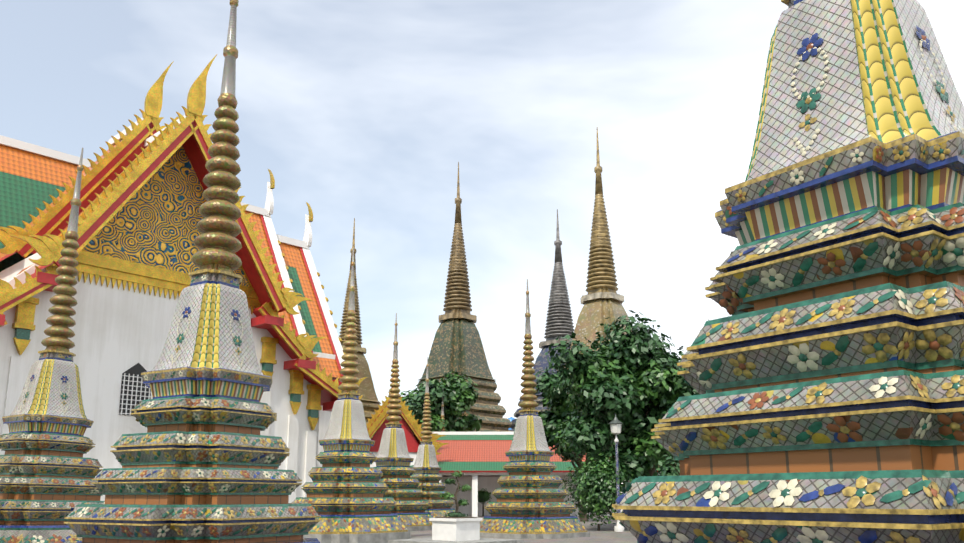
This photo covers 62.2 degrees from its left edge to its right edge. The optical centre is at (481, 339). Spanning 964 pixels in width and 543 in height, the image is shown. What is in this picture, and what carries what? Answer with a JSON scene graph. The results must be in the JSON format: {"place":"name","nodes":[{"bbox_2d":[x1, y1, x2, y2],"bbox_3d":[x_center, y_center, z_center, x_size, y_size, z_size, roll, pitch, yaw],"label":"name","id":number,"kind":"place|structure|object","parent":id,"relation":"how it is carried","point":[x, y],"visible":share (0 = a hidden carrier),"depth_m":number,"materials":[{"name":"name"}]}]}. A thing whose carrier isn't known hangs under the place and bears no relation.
{"place":"outdoors","nodes":[
{"label":"outdoors","id":0,"kind":"place"},
{"bbox_2d":[0,0,963,418],"label":"sky","id":1,"kind":"structure","parent":0,"point":[366,111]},
{"bbox_2d":[410,516,636,542],"bbox_3d":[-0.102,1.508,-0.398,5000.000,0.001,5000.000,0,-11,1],"label":"ground","id":2,"kind":"structure","parent":0,"point":[606,533],"depth_m":31.24,"materials":[{"name":"grey stone"}]},
{"bbox_2d":[0,148,104,542],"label":"chedi","id":3,"kind":"structure","parent":2,"relation":"on","point":[49,472],"depth_m":19.06,"materials":[{"name":"tile"}]},
{"bbox_2d":[0,135,345,466],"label":"hall","id":4,"kind":"structure","parent":2,"relation":"on","point":[32,177],"depth_m":41.00,"materials":[{"name":"orange tile"}]},
{"bbox_2d":[0,55,366,502],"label":"temple building","id":5,"kind":"structure","parent":2,"relation":"on","point":[144,187],"depth_m":30.23,"materials":[{"name":"white paint"}]},
{"bbox_2d":[64,0,320,542],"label":"chedi","id":6,"kind":"structure","parent":2,"relation":"on","point":[202,459],"depth_m":11.86,"materials":[{"name":"tile"}]},
{"bbox_2d":[292,249,409,542],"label":"chedi","id":7,"kind":"structure","parent":2,"relation":"on","point":[345,490],"depth_m":27.31,"materials":[{"name":"tile"}]},
{"bbox_2d":[339,218,380,438],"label":"stupa","id":8,"kind":"object","parent":2,"relation":"on","point":[369,400],"visible":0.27,"depth_m":94.87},
{"bbox_2d":[375,313,432,530],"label":"chedi","id":9,"kind":"structure","parent":2,"relation":"on","point":[394,460],"depth_m":37.65,"materials":[{"name":"tile"}]},
{"bbox_2d":[366,380,447,466],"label":"gate pavilion","id":10,"kind":"structure","parent":2,"relation":"on","point":[408,421],"depth_m":60.81,"materials":[{"name":"gold metal"}]},
{"bbox_2d":[410,357,454,517],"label":"chedi","id":11,"kind":"structure","parent":2,"relation":"on","point":[427,469],"depth_m":49.82,"materials":[{"name":"tile"}]},
{"bbox_2d":[401,371,481,431],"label":"tree","id":12,"kind":"object","parent":2,"relation":"on","point":[459,395],"visible":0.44,"depth_m":70.79,"materials":[{"name":"green plant"}]},
{"bbox_2d":[440,389,447,476],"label":"chedi","id":13,"kind":"structure","parent":2,"relation":"on","point":[442,416],"depth_m":69.08,"materials":[{"name":"tile"}]},
{"bbox_2d":[388,538,523,542],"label":"planter plinth","id":14,"kind":"structure","parent":2,"relation":"on","point":[481,540],"depth_m":26.25,"materials":[{"name":"white concrete"}]},
{"bbox_2d":[429,471,482,540],"bbox_3d":[-0.900,5.565,26.830,1.260,2.281,1.348,-10,-15,42],"label":"potted bonsai","id":15,"kind":"object","parent":14,"relation":"on","point":[456,525],"visible":1,"depth_m":26.46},
{"bbox_2d":[417,162,513,431],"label":"stupa","id":16,"kind":"object","parent":2,"relation":"on","point":[457,345],"visible":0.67,"depth_m":90.45,"materials":[{"name":"green tile"}]},
{"bbox_2d":[478,488,491,516],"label":"topiary","id":17,"kind":"object","parent":2,"relation":"on","point":[483,496],"visible":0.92,"depth_m":61.63,"materials":[{"name":"green plant"}]},
{"bbox_2d":[373,432,657,516],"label":"gallery","id":18,"kind":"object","parent":2,"relation":"on","point":[479,460],"visible":0.1,"depth_m":63.07,"materials":[{"name":"orange tile"}]},
{"bbox_2d":[480,279,589,538],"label":"chedi","id":19,"kind":"structure","parent":2,"relation":"on","point":[530,496],"depth_m":31.11,"materials":[{"name":"tile"}]},
{"bbox_2d":[508,209,574,430],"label":"stupa","id":20,"kind":"object","parent":2,"relation":"on","point":[559,323],"visible":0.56,"depth_m":108.49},
{"bbox_2d":[533,369,610,521],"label":"tree","id":21,"kind":"object","parent":2,"relation":"on","point":[555,402],"visible":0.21,"depth_m":49.42,"materials":[{"name":"green plant"}]},
{"bbox_2d":[561,452,633,530],"bbox_3d":[5.315,6.960,36.881,3.658,3.654,3.528,0,-11,1],"label":"bush","id":22,"kind":"object","parent":2,"relation":"on","point":[594,492],"visible":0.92,"depth_m":36.22,"materials":[{"name":"green plant"}]},
{"bbox_2d":[608,414,623,531],"bbox_3d":[6.101,5.975,36.006,0.665,5.250,0.665,-5,-12,23],"label":"lamp post","id":23,"kind":"object","parent":2,"relation":"on","point":[615,425],"visible":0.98,"depth_m":36.12,"materials":[{"name":"grey metal"}]},
{"bbox_2d":[564,127,675,466],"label":"stupa","id":24,"kind":"object","parent":2,"relation":"on","point":[601,300],"visible":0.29,"depth_m":83.16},
{"bbox_2d":[545,310,699,487],"bbox_3d":[7.930,4.188,40.773,9.898,10.616,9.411,0,-11,1],"label":"tree","id":25,"kind":"object","parent":2,"relation":"on","point":[634,382],"visible":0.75,"depth_m":38.16,"materials":[{"name":"green plant"}]},
{"bbox_2d":[652,454,679,475],"bbox_3d":[7.464,5.951,30.318,2.434,3.162,2.500,0,-11,1],"label":"bush","id":26,"kind":"object","parent":2,"relation":"on","point":[664,468],"visible":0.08,"depth_m":30.06,"materials":[{"name":"green plant"}]},
{"bbox_2d":[612,0,963,542],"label":"chedi","id":27,"kind":"structure","parent":2,"relation":"on","point":[823,373],"depth_m":4.76,"materials":[{"name":"tile"}]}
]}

